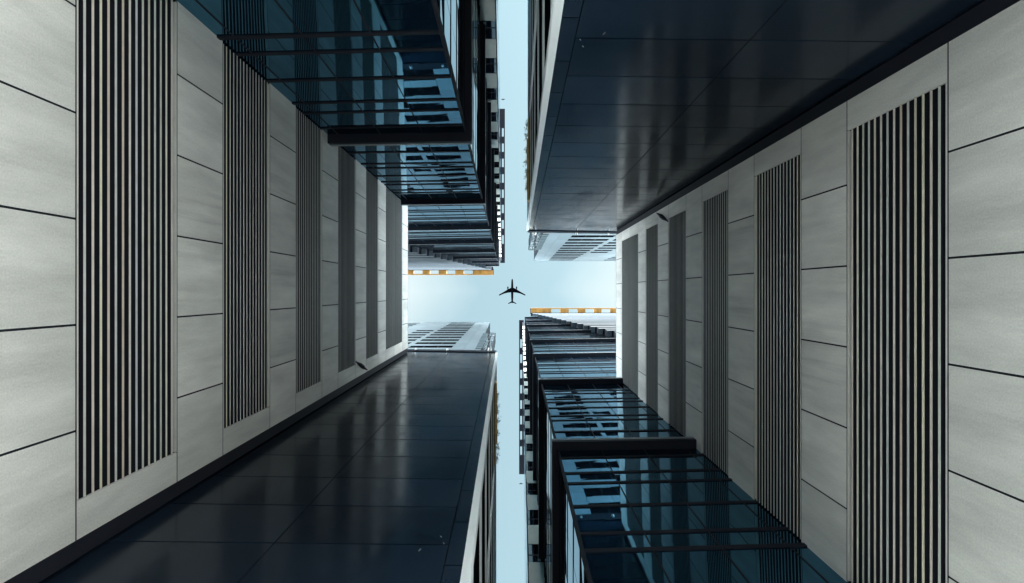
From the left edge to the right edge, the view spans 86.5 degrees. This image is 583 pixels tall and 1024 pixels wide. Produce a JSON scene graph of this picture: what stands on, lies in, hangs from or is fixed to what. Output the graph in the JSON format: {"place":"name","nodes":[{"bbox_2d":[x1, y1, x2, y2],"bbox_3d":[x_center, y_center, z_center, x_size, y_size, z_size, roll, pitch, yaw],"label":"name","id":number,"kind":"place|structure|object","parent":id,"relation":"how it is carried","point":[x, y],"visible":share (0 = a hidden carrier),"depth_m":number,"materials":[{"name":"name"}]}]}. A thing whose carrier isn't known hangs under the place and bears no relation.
{"place":"outdoors","nodes":[
{"label":"outdoors","id":0,"kind":"place"},
{"bbox_2d":[475,333,495,349],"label":"stair tower","id":1,"kind":"structure","parent":0,"point":[484,343],"depth_m":50.69,"materials":[{"name":"grey glass"}]},
{"bbox_2d":[408,0,615,582],"label":"sky","id":2,"kind":"structure","parent":0,"point":[544,284],"materials":[{"name":"blue"}]},
{"bbox_2d":[528,233,548,249],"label":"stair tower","id":3,"kind":"structure","parent":0,"point":[539,239],"depth_m":50.69,"materials":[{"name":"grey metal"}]},
{"label":"ground","id":4,"kind":"structure","parent":0,"visible":0},
{"bbox_2d":[0,0,407,582],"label":"stone building","id":5,"kind":"structure","parent":4,"relation":"on","point":[203,252],"depth_m":9.33,"materials":[{"name":"grey stone"}]},
{"bbox_2d":[77,0,176,499],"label":"louver panel","id":6,"kind":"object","parent":5,"relation":"in","point":[127,49],"depth_m":8.70,"materials":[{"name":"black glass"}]},
{"bbox_2d":[223,44,269,428],"bbox_3d":[-6.312,-1.167,12.750,0.292,2.340,8.225,0,-90,-1],"label":"louver panel","id":7,"kind":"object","parent":5,"relation":"in","point":[246,97],"depth_m":12.66,"materials":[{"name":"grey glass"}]},
{"bbox_2d":[296,109,321,392],"bbox_3d":[-6.358,-1.167,16.752,0.292,2.270,8.225,0,-90,-1],"label":"louver panel","id":8,"kind":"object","parent":5,"relation":"in","point":[308,136],"depth_m":16.66,"materials":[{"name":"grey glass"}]},
{"bbox_2d":[338,146,355,371],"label":"window","id":9,"kind":"structure","parent":5,"relation":"in","point":[346,163],"depth_m":20.65,"materials":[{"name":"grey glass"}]},
{"bbox_2d":[366,170,377,358],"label":"window","id":10,"kind":"structure","parent":5,"relation":"in","point":[371,182],"depth_m":24.57,"materials":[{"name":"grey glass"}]},
{"bbox_2d":[386,187,401,348],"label":"window","id":11,"kind":"structure","parent":5,"relation":"in","point":[393,205],"depth_m":29.39,"materials":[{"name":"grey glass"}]},
{"bbox_2d":[39,349,497,582],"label":"dark building","id":12,"kind":"structure","parent":4,"relation":"on","point":[386,474],"depth_m":10.14,"materials":[{"name":"black glass"}]},
{"bbox_2d":[472,523,478,582],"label":"ribbon window","id":13,"kind":"structure","parent":12,"relation":"in","point":[475,577],"depth_m":10.94,"materials":[{"name":"black glass"}]},
{"bbox_2d":[479,470,484,582],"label":"ribbon window","id":14,"kind":"structure","parent":12,"relation":"in","point":[482,507],"depth_m":13.84,"materials":[{"name":"black glass"}]},
{"bbox_2d":[485,435,488,582],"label":"ribbon window","id":15,"kind":"structure","parent":12,"relation":"in","point":[487,454],"depth_m":15.84,"materials":[{"name":"black glass"}]},
{"bbox_2d":[489,418,490,582],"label":"ribbon window","id":16,"kind":"structure","parent":12,"relation":"in","point":[490,418],"depth_m":19.24,"materials":[{"name":"black glass"}]},
{"bbox_2d":[491,400,492,582],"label":"ribbon window","id":17,"kind":"structure","parent":12,"relation":"in","point":[492,400],"depth_m":24.92,"materials":[{"name":"black glass"}]},
{"bbox_2d":[493,391,493,582],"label":"ribbon window","id":18,"kind":"structure","parent":12,"relation":"in","point":[493,391],"depth_m":26.04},
{"bbox_2d":[494,381,496,465],"bbox_3d":[-0.817,6.486,26.882,0.185,0.720,4.008,0,-90,-1],"label":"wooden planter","id":19,"kind":"object","parent":12,"relation":"attached to","point":[495,413],"visible":0.68,"depth_m":26.59,"materials":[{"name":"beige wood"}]},
{"bbox_2d":[173,0,498,274],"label":"glass tower","id":20,"kind":"structure","parent":4,"relation":"on","point":[391,96],"depth_m":15.63,"materials":[{"name":"grey metal"}]},
{"bbox_2d":[173,0,438,39],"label":"ribbon window","id":21,"kind":"structure","parent":20,"relation":"in","point":[245,19],"depth_m":10.68,"materials":[{"name":"blue glass"}]},
{"bbox_2d":[222,34,443,55],"bbox_3d":[-5.131,-5.354,11.846,7.262,0.927,0.090,-1,-90,0],"label":"ribbon window","id":22,"kind":"structure","parent":20,"relation":"in","point":[399,43],"depth_m":11.87,"materials":[{"name":"blue glass"}]},
{"bbox_2d":[238,51,450,82],"bbox_3d":[-5.150,-5.354,13.015,7.265,1.687,0.090,-1,-90,0],"label":"ribbon window","id":23,"kind":"structure","parent":20,"relation":"in","point":[429,64],"depth_m":13.00,"materials":[{"name":"blue glass"}]},
{"bbox_2d":[268,78,455,104],"bbox_3d":[-5.170,-5.354,14.605,7.266,1.767,0.090,-1,-90,0],"label":"ribbon window","id":24,"kind":"structure","parent":20,"relation":"in","point":[441,89],"depth_m":14.59,"materials":[{"name":"blue glass"}]},
{"bbox_2d":[295,101,458,114],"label":"ribbon window","id":25,"kind":"structure","parent":20,"relation":"in","point":[432,106],"depth_m":15.90,"materials":[{"name":"blue glass"}]},
{"bbox_2d":[304,111,462,128],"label":"ribbon window","id":26,"kind":"structure","parent":20,"relation":"in","point":[439,118],"depth_m":17.05,"materials":[{"name":"blue glass"}]},
{"bbox_2d":[321,126,463,133],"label":"ribbon window","id":27,"kind":"structure","parent":20,"relation":"in","point":[445,129],"depth_m":18.14,"materials":[{"name":"blue glass"}]},
{"bbox_2d":[339,144,468,153],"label":"ribbon window","id":28,"kind":"structure","parent":20,"relation":"in","point":[397,148],"depth_m":20.53,"materials":[{"name":"blue glass"}]},
{"bbox_2d":[349,152,471,164],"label":"ribbon window","id":29,"kind":"structure","parent":20,"relation":"in","point":[445,157],"depth_m":21.96,"materials":[{"name":"blue glass"}]},
{"bbox_2d":[363,163,472,168],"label":"ribbon window","id":30,"kind":"structure","parent":20,"relation":"in","point":[465,165],"depth_m":23.34,"materials":[{"name":"blue glass"}]},
{"bbox_2d":[366,168,475,176],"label":"ribbon window","id":31,"kind":"structure","parent":20,"relation":"in","point":[422,171],"depth_m":24.51,"materials":[{"name":"blue glass"}]},
{"bbox_2d":[375,176,476,182],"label":"ribbon window","id":32,"kind":"structure","parent":20,"relation":"in","point":[420,178],"depth_m":25.99,"materials":[{"name":"blue glass"}]},
{"bbox_2d":[383,181,477,185],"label":"ribbon window","id":33,"kind":"structure","parent":20,"relation":"in","point":[464,182],"depth_m":27.04,"materials":[{"name":"blue glass"}]},
{"bbox_2d":[386,184,478,190],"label":"ribbon window","id":34,"kind":"structure","parent":20,"relation":"in","point":[466,186],"depth_m":28.14,"materials":[{"name":"blue glass"}]},
{"bbox_2d":[391,190,479,193],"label":"ribbon window","id":35,"kind":"structure","parent":20,"relation":"in","point":[430,191],"depth_m":29.30,"materials":[{"name":"blue glass"}]},
{"bbox_2d":[394,192,480,198],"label":"ribbon window","id":36,"kind":"structure","parent":20,"relation":"in","point":[416,195],"depth_m":30.55,"materials":[{"name":"blue glass"}]},
{"bbox_2d":[408,205,483,210],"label":"ribbon window","id":37,"kind":"structure","parent":20,"relation":"in","point":[420,208],"depth_m":35.07,"materials":[{"name":"blue glass"}]},
{"bbox_2d":[408,212,484,215],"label":"ribbon window","id":38,"kind":"structure","parent":20,"relation":"in","point":[433,213],"depth_m":37.63,"materials":[{"name":"blue glass"}]},
{"bbox_2d":[408,215,485,218],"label":"ribbon window","id":39,"kind":"structure","parent":20,"relation":"in","point":[456,216],"depth_m":39.11,"materials":[{"name":"blue glass"}]},
{"bbox_2d":[408,219,486,222],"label":"ribbon window","id":40,"kind":"structure","parent":20,"relation":"in","point":[451,220],"depth_m":41.28,"materials":[{"name":"blue glass"}]},
{"bbox_2d":[445,0,450,58],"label":"side window","id":41,"kind":"structure","parent":20,"relation":"in","point":[447,2],"depth_m":13.14,"materials":[{"name":"blue glass"}]},
{"bbox_2d":[408,223,487,226],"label":"ribbon window","id":42,"kind":"structure","parent":20,"relation":"in","point":[443,224],"depth_m":43.64,"materials":[{"name":"blue glass"}]},
{"bbox_2d":[408,230,489,232],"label":"ribbon window","id":43,"kind":"structure","parent":20,"relation":"in","point":[436,231],"depth_m":48.29,"materials":[{"name":"blue glass"}]},
{"bbox_2d":[451,0,456,84],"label":"side window","id":44,"kind":"structure","parent":20,"relation":"in","point":[453,2],"depth_m":14.68,"materials":[{"name":"blue glass"}]},
{"bbox_2d":[457,0,459,97],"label":"side window","id":45,"kind":"structure","parent":20,"relation":"in","point":[458,1],"depth_m":15.98,"materials":[{"name":"blue glass"}]},
{"bbox_2d":[460,0,462,110],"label":"side window","id":46,"kind":"structure","parent":20,"relation":"in","point":[461,1],"depth_m":17.07,"materials":[{"name":"blue glass"}]},
{"bbox_2d":[463,0,464,118],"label":"side window","id":47,"kind":"structure","parent":20,"relation":"in","point":[463,0],"depth_m":18.31,"materials":[{"name":"blue glass"}]},
{"bbox_2d":[470,0,472,152],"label":"side window","id":48,"kind":"structure","parent":20,"relation":"in","point":[472,0],"depth_m":22.73,"materials":[{"name":"blue glass"}]},
{"bbox_2d":[473,0,473,156],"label":"side window","id":49,"kind":"structure","parent":20,"relation":"in","point":[473,0],"depth_m":23.53,"materials":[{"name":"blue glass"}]},
{"bbox_2d":[474,0,475,165],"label":"side window","id":50,"kind":"structure","parent":20,"relation":"in","point":[474,0],"depth_m":25.13,"materials":[{"name":"blue glass"}]},
{"bbox_2d":[476,0,476,169],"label":"side window","id":51,"kind":"structure","parent":20,"relation":"in","point":[476,0],"depth_m":26.07,"materials":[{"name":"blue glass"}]},
{"bbox_2d":[477,0,477,174],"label":"side window","id":52,"kind":"structure","parent":20,"relation":"in","point":[477,0],"depth_m":27.03,"materials":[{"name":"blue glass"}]},
{"bbox_2d":[478,0,478,178],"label":"side window","id":53,"kind":"structure","parent":20,"relation":"in","point":[478,0],"depth_m":28.03,"materials":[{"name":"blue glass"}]},
{"bbox_2d":[479,5,479,182],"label":"side window","id":54,"kind":"structure","parent":20,"relation":"in","point":[479,5],"depth_m":29.14,"materials":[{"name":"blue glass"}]},
{"bbox_2d":[408,322,489,349],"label":"pale tower","id":55,"kind":"structure","parent":4,"relation":"on","point":[448,335],"depth_m":63.39,"materials":[{"name":"grey metal"}]},
{"bbox_2d":[479,0,504,262],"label":"checkered tower","id":56,"kind":"structure","parent":4,"relation":"on","point":[490,14],"depth_m":48.81,"materials":[{"name":"grey metal"}]},
{"bbox_2d":[480,21,495,38],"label":"window","id":57,"kind":"structure","parent":56,"relation":"in","point":[490,25],"depth_m":32.47,"materials":[{"name":"black glass"}]},
{"bbox_2d":[486,58,495,72],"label":"window","id":58,"kind":"structure","parent":56,"relation":"in","point":[490,62],"depth_m":37.63,"materials":[{"name":"black glass"}]},
{"bbox_2d":[519,320,544,582],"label":"checkered tower","id":59,"kind":"structure","parent":4,"relation":"on","point":[533,568],"depth_m":48.80,"materials":[{"name":"grey metal"}]},
{"bbox_2d":[528,510,537,524],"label":"window","id":60,"kind":"structure","parent":59,"relation":"in","point":[532,514],"depth_m":37.63,"materials":[{"name":"black glass"}]},
{"bbox_2d":[528,544,543,561],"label":"window","id":61,"kind":"structure","parent":59,"relation":"in","point":[533,548],"depth_m":32.47,"materials":[{"name":"black glass"}]},
{"bbox_2d":[534,233,615,260],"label":"pale tower","id":62,"kind":"structure","parent":4,"relation":"on","point":[575,247],"depth_m":63.38,"materials":[{"name":"grey metal"}]},
{"bbox_2d":[525,308,850,582],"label":"glass tower","id":63,"kind":"structure","parent":4,"relation":"on","point":[632,486],"depth_m":15.63,"materials":[{"name":"grey metal"}]},
{"bbox_2d":[544,400,544,577],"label":"side window","id":64,"kind":"structure","parent":63,"relation":"in","point":[544,400],"depth_m":29.14,"materials":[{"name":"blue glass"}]},
{"bbox_2d":[545,404,545,582],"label":"side window","id":65,"kind":"structure","parent":63,"relation":"in","point":[545,404],"depth_m":28.03,"materials":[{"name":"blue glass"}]},
{"bbox_2d":[546,408,546,582],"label":"side window","id":66,"kind":"structure","parent":63,"relation":"in","point":[546,408],"depth_m":27.03,"materials":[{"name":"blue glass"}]},
{"bbox_2d":[547,413,547,582],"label":"side window","id":67,"kind":"structure","parent":63,"relation":"in","point":[547,413],"depth_m":26.07,"materials":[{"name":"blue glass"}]},
{"bbox_2d":[548,417,549,582],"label":"side window","id":68,"kind":"structure","parent":63,"relation":"in","point":[548,417],"depth_m":25.13,"materials":[{"name":"blue glass"}]},
{"bbox_2d":[550,426,550,582],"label":"side window","id":69,"kind":"structure","parent":63,"relation":"in","point":[550,426],"depth_m":23.53,"materials":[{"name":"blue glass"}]},
{"bbox_2d":[551,430,553,582],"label":"side window","id":70,"kind":"structure","parent":63,"relation":"in","point":[551,430],"depth_m":22.73,"materials":[{"name":"blue glass"}]},
{"bbox_2d":[559,464,560,582],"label":"side window","id":71,"kind":"structure","parent":63,"relation":"in","point":[559,464],"depth_m":18.31,"materials":[{"name":"blue glass"}]},
{"bbox_2d":[561,472,563,582],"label":"side window","id":72,"kind":"structure","parent":63,"relation":"in","point":[562,482],"depth_m":17.07,"materials":[{"name":"blue glass"}]},
{"bbox_2d":[564,485,566,582],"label":"side window","id":73,"kind":"structure","parent":63,"relation":"in","point":[565,495],"depth_m":15.98,"materials":[{"name":"blue glass"}]},
{"bbox_2d":[567,498,572,582],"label":"side window","id":74,"kind":"structure","parent":63,"relation":"in","point":[569,517],"depth_m":14.68,"materials":[{"name":"blue glass"}]},
{"bbox_2d":[534,350,615,352],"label":"ribbon window","id":75,"kind":"structure","parent":63,"relation":"in","point":[588,350],"depth_m":48.28,"materials":[{"name":"blue glass"}]},
{"bbox_2d":[536,356,615,359],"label":"ribbon window","id":76,"kind":"structure","parent":63,"relation":"in","point":[610,357],"depth_m":43.64,"materials":[{"name":"blue glass"}]},
{"bbox_2d":[573,524,578,582],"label":"side window","id":77,"kind":"structure","parent":63,"relation":"in","point":[575,543],"depth_m":13.14,"materials":[{"name":"blue glass"}]},
{"bbox_2d":[537,360,615,363],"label":"ribbon window","id":78,"kind":"structure","parent":63,"relation":"in","point":[603,361],"depth_m":41.28,"materials":[{"name":"blue glass"}]},
{"bbox_2d":[538,364,615,367],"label":"ribbon window","id":79,"kind":"structure","parent":63,"relation":"in","point":[600,365],"depth_m":39.10,"materials":[{"name":"blue glass"}]},
{"bbox_2d":[539,367,615,370],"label":"ribbon window","id":80,"kind":"structure","parent":63,"relation":"in","point":[571,368],"depth_m":37.63,"materials":[{"name":"blue glass"}]},
{"bbox_2d":[540,372,615,377],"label":"ribbon window","id":81,"kind":"structure","parent":63,"relation":"in","point":[581,374],"depth_m":35.07,"materials":[{"name":"blue glass"}]},
{"bbox_2d":[543,384,629,390],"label":"ribbon window","id":82,"kind":"structure","parent":63,"relation":"in","point":[577,386],"depth_m":30.55,"materials":[{"name":"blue glass"}]},
{"bbox_2d":[544,389,632,392],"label":"ribbon window","id":83,"kind":"structure","parent":63,"relation":"in","point":[611,390],"depth_m":29.30,"materials":[{"name":"blue glass"}]},
{"bbox_2d":[545,392,637,398],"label":"ribbon window","id":84,"kind":"structure","parent":63,"relation":"in","point":[604,394],"depth_m":28.14,"materials":[{"name":"blue glass"}]},
{"bbox_2d":[546,397,640,401],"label":"ribbon window","id":85,"kind":"structure","parent":63,"relation":"in","point":[626,398],"depth_m":27.04,"materials":[{"name":"blue glass"}]},
{"bbox_2d":[547,400,648,406],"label":"ribbon window","id":86,"kind":"structure","parent":63,"relation":"in","point":[628,402],"depth_m":25.99,"materials":[{"name":"blue glass"}]},
{"bbox_2d":[548,406,657,414],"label":"ribbon window","id":87,"kind":"structure","parent":63,"relation":"in","point":[617,409],"depth_m":24.51,"materials":[{"name":"blue glass"}]},
{"bbox_2d":[551,414,660,419],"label":"ribbon window","id":88,"kind":"structure","parent":63,"relation":"in","point":[606,416],"depth_m":23.34,"materials":[{"name":"blue glass"}]},
{"bbox_2d":[552,418,674,430],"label":"ribbon window","id":89,"kind":"structure","parent":63,"relation":"in","point":[631,423],"depth_m":21.96,"materials":[{"name":"blue glass"}]},
{"bbox_2d":[555,429,684,438],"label":"ribbon window","id":90,"kind":"structure","parent":63,"relation":"in","point":[651,432],"depth_m":20.53,"materials":[{"name":"blue glass"}]},
{"bbox_2d":[560,449,702,456],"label":"ribbon window","id":91,"kind":"structure","parent":63,"relation":"in","point":[578,453],"depth_m":18.14,"materials":[{"name":"blue glass"}]},
{"bbox_2d":[561,454,719,471],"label":"ribbon window","id":92,"kind":"structure","parent":63,"relation":"in","point":[665,461],"depth_m":17.05,"materials":[{"name":"blue glass"}]},
{"bbox_2d":[565,468,728,481],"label":"ribbon window","id":93,"kind":"structure","parent":63,"relation":"in","point":[671,474],"depth_m":15.90,"materials":[{"name":"blue glass"}]},
{"bbox_2d":[568,478,755,504],"bbox_3d":[5.170,5.354,14.605,7.266,1.767,0.090,-1,-90,0],"label":"ribbon window","id":94,"kind":"structure","parent":63,"relation":"in","point":[691,490],"depth_m":14.59,"materials":[{"name":"blue glass"}]},
{"bbox_2d":[573,500,785,531],"bbox_3d":[5.150,5.354,13.015,7.265,1.687,0.090,-1,-90,0],"label":"ribbon window","id":95,"kind":"structure","parent":63,"relation":"in","point":[713,514],"depth_m":13.00,"materials":[{"name":"blue glass"}]},
{"bbox_2d":[580,527,801,548],"bbox_3d":[5.131,5.354,11.846,7.262,0.927,0.090,-1,-90,0],"label":"ribbon window","id":96,"kind":"structure","parent":63,"relation":"in","point":[751,535],"depth_m":11.87,"materials":[{"name":"blue glass"}]},
{"bbox_2d":[585,543,850,582],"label":"ribbon window","id":97,"kind":"structure","parent":63,"relation":"in","point":[777,562],"depth_m":10.68,"materials":[{"name":"blue glass"}]},
{"bbox_2d":[526,0,984,233],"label":"dark building","id":98,"kind":"structure","parent":4,"relation":"on","point":[637,108],"depth_m":10.14,"materials":[{"name":"grey metal"}]},
{"bbox_2d":[527,117,529,201],"bbox_3d":[0.817,-6.486,26.882,0.185,0.720,4.008,0,-90,1],"label":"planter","id":99,"kind":"object","parent":98,"relation":"attached to","point":[528,169],"visible":0.68,"depth_m":26.59,"materials":[{"name":"wood"}]},
{"bbox_2d":[530,0,530,191],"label":"ribbon window","id":100,"kind":"structure","parent":98,"relation":"in","point":[530,0],"depth_m":26.04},
{"bbox_2d":[531,0,532,182],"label":"ribbon window","id":101,"kind":"structure","parent":98,"relation":"in","point":[531,0],"depth_m":24.92,"materials":[{"name":"black glass"}]},
{"bbox_2d":[533,0,534,164],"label":"ribbon window","id":102,"kind":"structure","parent":98,"relation":"in","point":[533,0],"depth_m":19.24,"materials":[{"name":"black glass"}]},
{"bbox_2d":[535,0,538,147],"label":"ribbon window","id":103,"kind":"structure","parent":98,"relation":"in","point":[537,32],"depth_m":15.84,"materials":[{"name":"black glass"}]},
{"bbox_2d":[539,0,544,112],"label":"ribbon window","id":104,"kind":"structure","parent":98,"relation":"in","point":[541,2],"depth_m":13.84,"materials":[{"name":"black glass"}]},
{"bbox_2d":[545,0,551,59],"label":"ribbon window","id":105,"kind":"structure","parent":98,"relation":"in","point":[548,3],"depth_m":10.94,"materials":[{"name":"black glass"}]},
{"bbox_2d":[616,0,1023,582],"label":"stone building","id":106,"kind":"structure","parent":4,"relation":"on","point":[820,330],"depth_m":9.33,"materials":[{"name":"grey stone"}]},
{"bbox_2d":[622,234,637,395],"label":"window","id":107,"kind":"structure","parent":106,"relation":"in","point":[629,246],"depth_m":29.39,"materials":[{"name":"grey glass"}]},
{"bbox_2d":[646,224,657,412],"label":"window","id":108,"kind":"structure","parent":106,"relation":"in","point":[652,232],"depth_m":24.57,"materials":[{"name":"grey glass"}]},
{"bbox_2d":[668,211,685,436],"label":"window","id":109,"kind":"structure","parent":106,"relation":"in","point":[677,223],"depth_m":20.65,"materials":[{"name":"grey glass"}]},
{"bbox_2d":[702,190,727,473],"bbox_3d":[6.358,1.167,16.752,0.292,2.270,8.225,0,-90,1],"label":"window","id":110,"kind":"structure","parent":106,"relation":"in","point":[715,209],"depth_m":16.66,"materials":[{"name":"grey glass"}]},
{"bbox_2d":[754,154,800,538],"bbox_3d":[6.312,1.167,12.750,0.292,2.340,8.225,0,-90,1],"label":"window","id":111,"kind":"structure","parent":106,"relation":"in","point":[777,191],"depth_m":12.66,"materials":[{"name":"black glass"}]},
{"bbox_2d":[847,83,946,582],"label":"window","id":112,"kind":"structure","parent":106,"relation":"in","point":[897,159],"depth_m":8.70,"materials":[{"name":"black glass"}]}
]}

